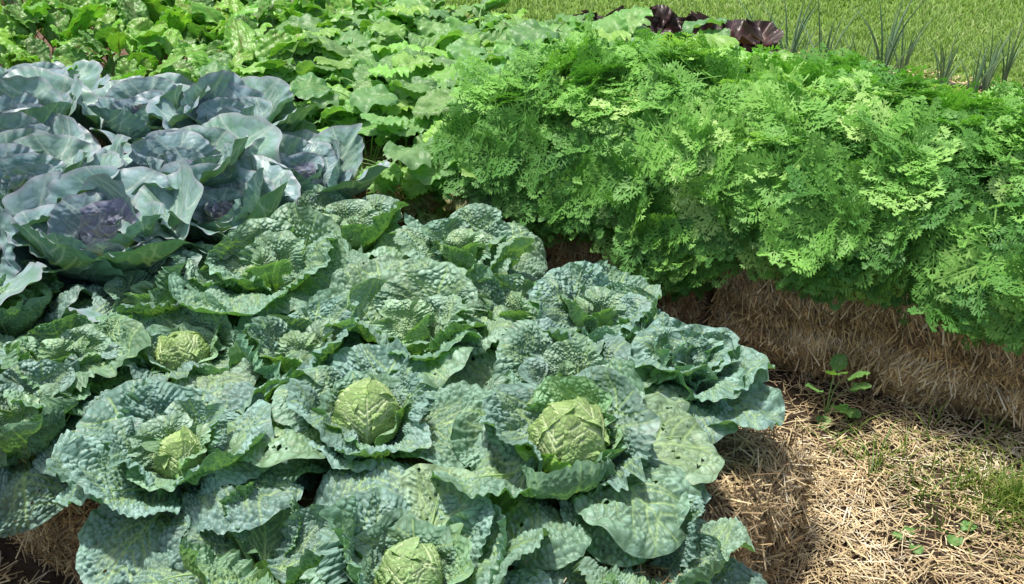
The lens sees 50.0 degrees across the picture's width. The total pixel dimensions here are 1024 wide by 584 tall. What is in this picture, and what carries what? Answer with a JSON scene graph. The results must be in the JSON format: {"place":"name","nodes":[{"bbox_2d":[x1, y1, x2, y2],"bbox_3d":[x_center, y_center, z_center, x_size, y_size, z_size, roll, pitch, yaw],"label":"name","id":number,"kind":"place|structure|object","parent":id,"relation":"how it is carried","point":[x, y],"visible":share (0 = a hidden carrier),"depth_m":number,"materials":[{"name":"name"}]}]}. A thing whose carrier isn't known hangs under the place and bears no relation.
{"place":"outdoors","nodes":[
{"label":"outdoors","id":0,"kind":"place"},
{"bbox_2d":[0,0,78,40],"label":"beet plant","id":1,"kind":"object","parent":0,"point":[38,10],"visible":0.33,"depth_m":4.76,"materials":[{"name":"green plant"}]},
{"bbox_2d":[0,0,1023,583],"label":"ground","id":2,"kind":"structure","parent":0,"point":[28,566],"depth_m":2.86,"materials":[{"name":"soil"}]},
{"bbox_2d":[2,323,237,583],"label":"straw bale","id":3,"kind":"object","parent":2,"relation":"on","point":[53,541],"visible":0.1,"depth_m":2.40},
{"bbox_2d":[0,354,109,537],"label":"savoy cabbage","id":4,"kind":"object","parent":3,"relation":"on","point":[26,479],"visible":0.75,"depth_m":2.24,"materials":[{"name":"green plant"}]},
{"bbox_2d":[0,312,155,421],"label":"savoy cabbage","id":5,"kind":"object","parent":3,"relation":"on","point":[63,339],"visible":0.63,"depth_m":2.48,"materials":[{"name":"green plant"}]},
{"bbox_2d":[51,246,239,326],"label":"savoy cabbage","id":6,"kind":"object","parent":3,"relation":"on","point":[143,292],"visible":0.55,"depth_m":2.72,"materials":[{"name":"green plant"}]},
{"bbox_2d":[78,292,259,414],"bbox_3d":[-0.754,0.183,2.542,0.471,0.256,0.462,0,28,0],"label":"savoy cabbage","id":7,"kind":"object","parent":3,"relation":"on","point":[185,349],"visible":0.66,"depth_m":2.49,"materials":[{"name":"green plant"}]},
{"bbox_2d":[116,155,300,259],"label":"red cabbage","id":8,"kind":"object","parent":3,"relation":"on","point":[259,186],"visible":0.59,"depth_m":3.03,"materials":[{"name":"green plant"}]},
{"bbox_2d":[168,202,373,318],"bbox_3d":[-0.594,-0.032,2.795,0.488,0.280,0.551,0,28,0],"label":"savoy cabbage","id":9,"kind":"object","parent":3,"relation":"on","point":[292,258],"visible":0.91,"depth_m":2.80,"materials":[{"name":"green plant"}]},
{"bbox_2d":[297,184,409,263],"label":"savoy cabbage","id":10,"kind":"object","parent":3,"relation":"on","point":[367,224],"visible":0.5,"depth_m":3.08,"materials":[{"name":"green plant"}]},
{"bbox_2d":[93,73,294,154],"bbox_3d":[-1.447,-0.679,4.615,1.067,0.470,0.668,15,32,26],"label":"straw bale","id":11,"kind":"object","parent":2,"relation":"on","point":[102,142],"depth_m":4.43},
{"bbox_2d":[0,29,53,68],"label":"beet plant","id":12,"kind":"object","parent":11,"relation":"on","point":[6,62],"visible":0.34,"depth_m":4.51,"materials":[{"name":"green plant"}]},
{"bbox_2d":[11,37,93,62],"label":"beet plant","id":13,"kind":"object","parent":11,"relation":"on","point":[38,50],"visible":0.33,"depth_m":4.52,"materials":[{"name":"green plant"}]},
{"bbox_2d":[0,4,107,58],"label":"beet plant","id":14,"kind":"object","parent":11,"relation":"on","point":[67,23],"visible":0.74,"depth_m":4.67,"materials":[{"name":"green plant"}]},
{"bbox_2d":[50,6,124,57],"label":"beet plant","id":15,"kind":"object","parent":11,"relation":"on","point":[101,32],"visible":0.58,"depth_m":4.67,"materials":[{"name":"green plant"}]},
{"bbox_2d":[52,44,152,79],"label":"beet plant","id":16,"kind":"object","parent":11,"relation":"on","point":[66,55],"visible":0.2,"depth_m":4.38,"materials":[{"name":"green plant"}]},
{"bbox_2d":[70,17,167,65],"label":"beet plant","id":17,"kind":"object","parent":11,"relation":"on","point":[118,41],"visible":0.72,"depth_m":4.48,"materials":[{"name":"green plant"}]},
{"bbox_2d":[99,47,186,86],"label":"beet plant","id":18,"kind":"object","parent":11,"relation":"on","point":[124,69],"visible":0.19,"depth_m":4.18,"materials":[{"name":"green plant"}]},
{"bbox_2d":[99,0,204,64],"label":"beet plant","id":19,"kind":"object","parent":11,"relation":"on","point":[129,11],"visible":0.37,"depth_m":4.75,"materials":[{"name":"green plant"}]},
{"bbox_2d":[124,27,212,76],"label":"beet plant","id":20,"kind":"object","parent":11,"relation":"on","point":[155,54],"visible":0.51,"depth_m":4.49,"materials":[{"name":"green plant"}]},
{"bbox_2d":[162,48,252,82],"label":"beet plant","id":21,"kind":"object","parent":11,"relation":"on","point":[240,56],"visible":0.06,"depth_m":4.22,"materials":[{"name":"green plant"}]},
{"bbox_2d":[158,2,258,57],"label":"beet plant","id":22,"kind":"object","parent":11,"relation":"on","point":[194,29],"visible":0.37,"depth_m":4.53,"materials":[{"name":"green plant"}]},
{"bbox_2d":[159,39,257,81],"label":"beet plant","id":23,"kind":"object","parent":11,"relation":"on","point":[184,67],"visible":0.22,"depth_m":4.31,"materials":[{"name":"green plant"}]},
{"bbox_2d":[171,14,260,56],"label":"beet plant","id":24,"kind":"object","parent":11,"relation":"on","point":[194,48],"visible":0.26,"depth_m":4.43,"materials":[{"name":"green plant"}]},
{"bbox_2d":[187,14,322,84],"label":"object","id":25,"kind":"object","parent":11,"relation":"on","point":[272,43],"visible":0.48,"depth_m":4.25,"materials":[{"name":"green plant"}]},
{"bbox_2d":[193,40,324,82],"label":"turnip plant","id":26,"kind":"object","parent":11,"relation":"on","point":[253,67],"visible":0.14,"depth_m":4.14,"materials":[{"name":"green plant"}]},
{"bbox_2d":[198,23,351,79],"bbox_3d":[-0.951,-0.935,4.463,0.678,0.297,0.691,25,37,39],"label":"turnip plant","id":27,"kind":"object","parent":11,"relation":"on","point":[334,49],"visible":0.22,"depth_m":4.31,"materials":[{"name":"green plant"}]},
{"bbox_2d":[122,37,295,98],"bbox_3d":[-1.268,-0.978,5.148,1.070,0.465,0.644,15,32,26],"label":"straw bale","id":28,"kind":"object","parent":2,"relation":"on","point":[166,57],"depth_m":4.98},
{"bbox_2d":[144,0,223,38],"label":"beet plant","id":29,"kind":"object","parent":28,"relation":"on","point":[155,9],"visible":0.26,"depth_m":4.88,"materials":[{"name":"green plant"}]},
{"bbox_2d":[183,0,280,40],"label":"beet plant","id":30,"kind":"object","parent":28,"relation":"on","point":[212,15],"visible":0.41,"depth_m":4.80,"materials":[{"name":"green plant"}]},
{"bbox_2d":[213,0,312,20],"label":"beet plant","id":31,"kind":"object","parent":28,"relation":"on","point":[298,7],"visible":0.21,"depth_m":4.95,"materials":[{"name":"green plant"}]},
{"bbox_2d":[272,0,354,28],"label":"beet plant","id":32,"kind":"object","parent":28,"relation":"on","point":[289,7],"visible":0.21,"depth_m":4.76,"materials":[{"name":"green plant"}]},
{"bbox_2d":[95,402,432,582],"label":"straw bale","id":33,"kind":"object","parent":2,"relation":"on","point":[307,499],"visible":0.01,"depth_m":2.27},
{"bbox_2d":[46,378,317,583],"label":"savoy cabbage","id":34,"kind":"object","parent":33,"relation":"on","point":[138,460],"visible":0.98,"depth_m":2.10,"materials":[{"name":"green plant"}]},
{"bbox_2d":[131,481,382,583],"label":"savoy cabbage","id":35,"kind":"object","parent":33,"relation":"on","point":[281,545],"visible":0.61,"depth_m":2.01,"materials":[{"name":"green plant"}]},
{"bbox_2d":[225,296,401,413],"bbox_3d":[-0.488,0.156,2.502,0.466,0.256,0.495,8,29,14],"label":"savoy cabbage","id":36,"kind":"object","parent":33,"relation":"on","point":[264,343],"visible":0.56,"depth_m":2.49,"materials":[{"name":"green plant"}]},
{"bbox_2d":[227,339,490,506],"bbox_3d":[-0.301,0.286,2.257,0.546,0.246,0.486,0,28,0],"label":"savoy cabbage","id":37,"kind":"object","parent":33,"relation":"on","point":[365,421],"visible":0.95,"depth_m":2.19,"materials":[{"name":"green plant"}]},
{"bbox_2d":[284,254,516,388],"bbox_3d":[-0.248,0.112,2.567,0.553,0.251,0.553,0,28,0],"label":"savoy cabbage","id":38,"kind":"object","parent":33,"relation":"on","point":[409,302],"visible":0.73,"depth_m":2.59,"materials":[{"name":"green plant"}]},
{"bbox_2d":[373,203,547,281],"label":"savoy cabbage","id":39,"kind":"object","parent":33,"relation":"on","point":[467,237],"visible":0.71,"depth_m":2.98,"materials":[{"name":"green plant"}]},
{"bbox_2d":[438,263,581,360],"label":"savoy cabbage","id":40,"kind":"object","parent":33,"relation":"on","point":[508,291],"visible":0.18,"depth_m":2.70,"materials":[{"name":"green plant"}]},
{"bbox_2d":[518,259,672,359],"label":"savoy cabbage","id":41,"kind":"object","parent":33,"relation":"on","point":[588,297],"visible":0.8,"depth_m":2.67,"materials":[{"name":"green plant"}]},
{"bbox_2d":[293,97,435,226],"bbox_3d":[-0.568,-0.438,4.165,1.076,0.509,0.718,15,32,26],"label":"straw bale","id":42,"kind":"object","parent":2,"relation":"on","point":[380,157],"visible":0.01,"depth_m":3.86},
{"bbox_2d":[198,35,356,101],"bbox_3d":[-0.882,-0.796,4.213,0.676,0.285,0.625,-5,28,-9],"label":"turnip plant","id":43,"kind":"object","parent":42,"relation":"on","point":[304,67],"visible":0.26,"depth_m":4.12,"materials":[{"name":"green plant"}]},
{"bbox_2d":[259,28,397,99],"bbox_3d":[-0.761,-0.874,4.378,0.565,0.268,0.624,23,36,37],"label":"turnip plant","id":44,"kind":"object","parent":42,"relation":"on","point":[358,39],"visible":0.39,"depth_m":4.24,"materials":[{"name":"green plant"}]},
{"bbox_2d":[290,83,376,136],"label":"turnip plant","id":45,"kind":"object","parent":42,"relation":"on","point":[332,110],"visible":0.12,"depth_m":3.86,"materials":[{"name":"green plant"}]},
{"bbox_2d":[282,57,388,121],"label":"turnip plant","id":46,"kind":"object","parent":42,"relation":"on","point":[324,101],"visible":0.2,"depth_m":3.91,"materials":[{"name":"green plant"}]},
{"bbox_2d":[290,41,421,100],"bbox_3d":[-0.552,-0.841,4.338,0.583,0.246,0.539,16,32,28],"label":"turnip plant","id":47,"kind":"object","parent":42,"relation":"on","point":[311,54],"visible":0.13,"depth_m":4.29,"materials":[{"name":"green plant"}]},
{"bbox_2d":[292,98,429,175],"bbox_3d":[-0.501,-0.524,3.843,0.593,0.250,0.548,4,28,7],"label":"turnip plant","id":48,"kind":"object","parent":42,"relation":"on","point":[410,130],"visible":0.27,"depth_m":3.83,"materials":[{"name":"green plant"}]},
{"bbox_2d":[290,51,450,134],"bbox_3d":[-0.482,-0.706,4.053,0.654,0.276,0.605,4,28,8],"label":"turnip plant","id":49,"kind":"object","parent":42,"relation":"on","point":[308,85],"visible":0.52,"depth_m":3.92,"materials":[{"name":"green plant"}]},
{"bbox_2d":[345,84,458,146],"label":"turnip plant","id":50,"kind":"object","parent":42,"relation":"on","point":[366,100],"visible":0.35,"depth_m":3.78,"materials":[{"name":"green plant"}]},
{"bbox_2d":[354,108,465,193],"bbox_3d":[-0.315,-0.455,3.713,0.611,0.250,0.656,10,30,19],"label":"turnip plant","id":51,"kind":"object","parent":42,"relation":"on","point":[391,177],"visible":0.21,"depth_m":3.50,"materials":[{"name":"green plant"}]},
{"bbox_2d":[352,46,508,99],"bbox_3d":[-0.325,-0.749,4.130,0.660,0.279,0.610,6,29,11],"label":"turnip plant","id":52,"kind":"object","parent":42,"relation":"on","point":[385,71],"visible":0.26,"depth_m":4.00,"materials":[{"name":"green plant"}]},
{"bbox_2d":[393,58,504,119],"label":"turnip plant","id":53,"kind":"object","parent":42,"relation":"on","point":[432,84],"visible":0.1,"depth_m":3.95,"materials":[{"name":"green plant"}]},
{"bbox_2d":[0,364,1023,583],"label":"straw litter","id":54,"kind":"object","parent":2,"relation":"on","point":[840,538],"visible":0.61,"depth_m":2.71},
{"bbox_2d":[435,209,713,325],"bbox_3d":[0.270,-0.207,3.738,1.101,0.522,0.690,15,32,26],"label":"straw bale","id":55,"kind":"object","parent":2,"relation":"on","point":[687,310],"visible":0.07,"depth_m":3.40},
{"bbox_2d":[367,185,440,224],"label":"turnip plant","id":56,"kind":"object","parent":55,"relation":"on","point":[419,206],"visible":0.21,"depth_m":3.56,"materials":[{"name":"green plant"}]},
{"bbox_2d":[412,86,462,146],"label":"turnip plant","id":57,"kind":"object","parent":55,"relation":"on","point":[431,104],"visible":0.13,"depth_m":3.78,"materials":[{"name":"green plant"}]},
{"bbox_2d":[397,136,498,206],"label":"turnip plant","id":58,"kind":"object","parent":55,"relation":"on","point":[420,179],"visible":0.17,"depth_m":3.50,"materials":[{"name":"green plant"}]},
{"bbox_2d":[403,188,501,213],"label":"turnip plant","id":59,"kind":"object","parent":55,"relation":"on","point":[454,204],"visible":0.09,"depth_m":3.46,"materials":[{"name":"green plant"}]},
{"bbox_2d":[429,58,510,115],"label":"turnip plant","id":60,"kind":"object","parent":55,"relation":"on","point":[443,76],"visible":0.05,"depth_m":4.04,"materials":[{"name":"green plant"}]},
{"bbox_2d":[507,425,835,583],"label":"straw bale","id":61,"kind":"object","parent":2,"relation":"on","point":[758,487],"visible":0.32,"depth_m":2.38},
{"bbox_2d":[284,463,551,583],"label":"savoy cabbage","id":62,"kind":"object","parent":61,"relation":"on","point":[447,533],"visible":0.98,"depth_m":1.96,"materials":[{"name":"green plant"}]},
{"bbox_2d":[430,357,724,569],"bbox_3d":[0.132,0.323,2.152,0.503,0.268,0.551,16,32,27],"label":"savoy cabbage","id":63,"kind":"object","parent":61,"relation":"on","point":[584,446],"visible":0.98,"depth_m":2.09,"materials":[{"name":"green plant"}]},
{"bbox_2d":[483,319,690,411],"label":"savoy cabbage","id":64,"kind":"object","parent":61,"relation":"on","point":[524,346],"visible":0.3,"depth_m":2.47,"materials":[{"name":"green plant"}]},
{"bbox_2d":[514,488,766,583],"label":"savoy cabbage","id":65,"kind":"object","parent":61,"relation":"on","point":[702,553],"visible":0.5,"depth_m":2.01,"materials":[{"name":"green plant"}]},
{"bbox_2d":[605,316,784,443],"bbox_3d":[0.399,0.218,2.441,0.397,0.223,0.358,0,28,0],"label":"cabbage","id":66,"kind":"object","parent":61,"relation":"on","point":[721,374],"visible":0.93,"depth_m":2.40,"materials":[{"name":"green plant"}]},
{"bbox_2d":[625,5,720,41],"bbox_3d":[0.712,-1.103,5.078,0.512,0.431,0.599,-15,32,-26],"label":"red lettuce","id":67,"kind":"object","parent":2,"relation":"on","point":[663,17],"visible":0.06,"depth_m":5.04,"materials":[{"name":"plant"}]},
{"bbox_2d":[660,18,783,55],"bbox_3d":[0.943,-1.073,5.052,0.637,0.383,0.500,15,31,26],"label":"red lettuce","id":68,"kind":"object","parent":2,"relation":"on","point":[748,35],"visible":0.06,"depth_m":5.02,"materials":[{"name":"plant"}]},
{"bbox_2d":[805,353,871,427],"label":"broadleaf weed","id":69,"kind":"object","parent":2,"relation":"on","point":[838,361],"visible":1,"depth_m":3.02,"materials":[{"name":"green plant"}]},
{"bbox_2d":[702,254,1023,432],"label":"straw bale","id":70,"kind":"object","parent":2,"relation":"on","point":[914,360],"visible":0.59,"depth_m":3.07},
{"bbox_2d":[416,10,1023,355],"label":"carrot foliage","id":71,"kind":"object","parent":70,"relation":"on","point":[675,163],"visible":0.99,"depth_m":3.10,"materials":[{"name":"green plant"}]},
{"bbox_2d":[784,48,1011,104],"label":"bark mulch","id":72,"kind":"object","parent":2,"relation":"on","point":[965,82],"visible":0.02,"depth_m":5.82,"materials":[{"name":"wood"}]},
{"bbox_2d":[761,0,818,52],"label":"onion plant","id":73,"kind":"object","parent":72,"relation":"on","point":[800,30],"visible":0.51,"depth_m":5.50,"materials":[{"name":"green plant"}]},
{"bbox_2d":[852,0,925,67],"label":"onion plant","id":74,"kind":"object","parent":72,"relation":"on","point":[892,38],"visible":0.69,"depth_m":5.47,"materials":[{"name":"green plant"}]},
{"bbox_2d":[806,393,1023,574],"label":"wild grass","id":75,"kind":"structure","parent":2,"relation":"on","point":[878,461],"depth_m":2.86,"materials":[{"name":"green plant"}]},
{"bbox_2d":[877,436,1023,564],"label":"grass tuft","id":76,"kind":"object","parent":2,"relation":"on","point":[1011,495],"visible":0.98,"depth_m":2.72,"materials":[{"name":"green plant"}]},
{"bbox_3d":[-1.210,0.079,3.205,0.661,0.453,1.324,19,34,32],"label":"straw bale","id":77,"kind":"object","parent":2,"relation":"on","visible":0},
{"bbox_2d":[0,211,46,304],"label":"red cabbage","id":78,"kind":"object","parent":77,"relation":"on","point":[30,273],"visible":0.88,"depth_m":2.74,"materials":[{"name":"green plant"}]},
{"bbox_2d":[0,259,92,338],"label":"savoy cabbage","id":79,"kind":"object","parent":77,"relation":"on","point":[26,309],"visible":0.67,"depth_m":2.68,"materials":[{"name":"green plant"}]},
{"bbox_2d":[0,128,130,225],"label":"red cabbage","id":80,"kind":"object","parent":77,"relation":"on","point":[22,161],"visible":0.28,"depth_m":3.16,"materials":[{"name":"green plant"}]},
{"bbox_2d":[0,164,204,325],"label":"red cabbage","id":81,"kind":"object","parent":77,"relation":"on","point":[79,239],"visible":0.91,"depth_m":2.89,"materials":[{"name":"green plant"}]},
{"bbox_2d":[82,112,281,243],"bbox_3d":[-0.972,-0.297,3.217,0.572,0.343,0.672,0,28,0],"label":"red cabbage","id":82,"kind":"object","parent":77,"relation":"on","point":[225,140],"visible":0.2,"depth_m":3.29,"materials":[{"name":"green plant"}]},
{"bbox_2d":[146,70,317,131],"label":"red cabbage","id":83,"kind":"object","parent":77,"relation":"on","point":[270,99],"visible":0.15,"depth_m":3.65,"materials":[{"name":"green plant"}]},
{"bbox_2d":[218,123,389,202],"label":"red cabbage","id":84,"kind":"object","parent":77,"relation":"on","point":[330,158],"visible":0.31,"depth_m":3.33,"materials":[{"name":"green plant"}]},
{"bbox_2d":[431,0,1023,92],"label":"lawn grass","id":85,"kind":"structure","parent":0,"point":[910,28],"depth_m":6.88,"materials":[{"name":"green plant"}]},
{"bbox_3d":[0.552,-0.472,4.228,1.061,0.486,0.692,15,32,26],"label":"straw bale","id":86,"kind":"object","parent":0,"visible":0},
{"bbox_2d":[494,5,663,50],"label":"turnip plant","id":87,"kind":"object","parent":86,"relation":"on","point":[521,30],"visible":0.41,"depth_m":4.50,"materials":[{"name":"green plant"}]},
{"bbox_2d":[560,11,726,48],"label":"turnip plant","id":88,"kind":"object","parent":86,"relation":"on","point":[613,26],"visible":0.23,"depth_m":4.50,"materials":[{"name":"green plant"}]},
{"bbox_2d":[692,32,747,63],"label":"turnip plant","id":89,"kind":"object","parent":86,"relation":"on","point":[726,40],"visible":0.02,"depth_m":4.24,"materials":[{"name":"green plant"}]},
{"bbox_3d":[-0.356,-0.727,4.694,1.092,0.471,0.669,15,32,26],"label":"straw bale","id":90,"kind":"object","parent":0,"visible":0},
{"bbox_2d":[255,4,354,36],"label":"beet plant","id":91,"kind":"object","parent":90,"relation":"on","point":[346,9],"visible":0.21,"depth_m":4.66,"materials":[{"name":"green plant"}]},
{"bbox_2d":[275,7,378,39],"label":"turnip plant","id":92,"kind":"object","parent":90,"relation":"on","point":[328,32],"visible":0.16,"depth_m":4.62,"materials":[{"name":"green plant"}]},
{"bbox_2d":[299,0,389,37],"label":"beet plant","id":93,"kind":"object","parent":90,"relation":"on","point":[330,5],"visible":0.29,"depth_m":4.76,"materials":[{"name":"green plant"}]},
{"bbox_2d":[295,0,416,35],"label":"turnip plant","id":94,"kind":"object","parent":90,"relation":"on","point":[309,20],"visible":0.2,"depth_m":4.59,"materials":[{"name":"green plant"}]},
{"bbox_2d":[320,15,419,61],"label":"turnip plant","id":95,"kind":"object","parent":90,"relation":"on","point":[368,54],"visible":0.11,"depth_m":4.36,"materials":[{"name":"green plant"}]},
{"bbox_2d":[355,22,462,79],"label":"turnip plant","id":96,"kind":"object","parent":90,"relation":"on","point":[390,30],"visible":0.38,"depth_m":4.45,"materials":[{"name":"green plant"}]},
{"bbox_2d":[361,0,456,27],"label":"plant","id":97,"kind":"object","parent":90,"relation":"on","point":[436,4],"visible":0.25,"depth_m":4.87,"materials":[{"name":"green plant"}]},
{"bbox_2d":[355,1,473,32],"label":"turnip plant","id":98,"kind":"object","parent":90,"relation":"on","point":[460,12],"visible":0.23,"depth_m":4.88,"materials":[{"name":"green plant"}]},
{"bbox_2d":[381,24,496,64],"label":"turnip plant","id":99,"kind":"object","parent":90,"relation":"on","point":[468,28],"visible":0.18,"depth_m":4.48,"materials":[{"name":"green plant"}]},
{"bbox_2d":[367,0,512,40],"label":"turnip plant","id":100,"kind":"object","parent":90,"relation":"on","point":[426,26],"visible":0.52,"depth_m":4.66,"materials":[{"name":"green plant"}]},
{"bbox_2d":[433,21,547,62],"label":"turnip plant","id":101,"kind":"object","parent":90,"relation":"on","point":[453,48],"visible":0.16,"depth_m":4.35,"materials":[{"name":"green plant"}]},
{"bbox_2d":[439,0,561,50],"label":"turnip plant","id":102,"kind":"object","parent":90,"relation":"on","point":[479,10],"visible":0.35,"depth_m":4.54,"materials":[{"name":"green plant"}]},
{"bbox_2d":[479,8,592,50],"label":"turnip plant","id":103,"kind":"object","parent":90,"relation":"on","point":[572,22],"visible":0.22,"depth_m":4.68,"materials":[{"name":"green plant"}]},
{"bbox_3d":[-1.674,-0.075,3.481,0.650,0.453,1.286,19,34,32],"label":"straw bale","id":104,"kind":"object","parent":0,"visible":0},
{"bbox_2d":[0,108,100,152],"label":"red cabbage","id":105,"kind":"object","parent":104,"relation":"on","point":[56,124],"visible":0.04,"depth_m":3.40,"materials":[{"name":"green plant"}]},
{"bbox_2d":[0,66,104,134],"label":"red cabbage","id":106,"kind":"object","parent":104,"relation":"on","point":[42,94],"visible":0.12,"depth_m":3.65,"materials":[{"name":"green plant"}]},
{"bbox_2d":[69,72,209,152],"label":"red cabbage","id":107,"kind":"object","parent":104,"relation":"on","point":[119,106],"visible":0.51,"depth_m":3.68,"materials":[{"name":"green plant"}]},
{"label":"straw bale","id":108,"kind":"object","parent":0,"visible":0},
{"bbox_2d":[0,60,112,90],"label":"red cabbage","id":109,"kind":"object","parent":108,"relation":"on","point":[89,72],"visible":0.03,"depth_m":4.03,"materials":[{"name":"green plant"}]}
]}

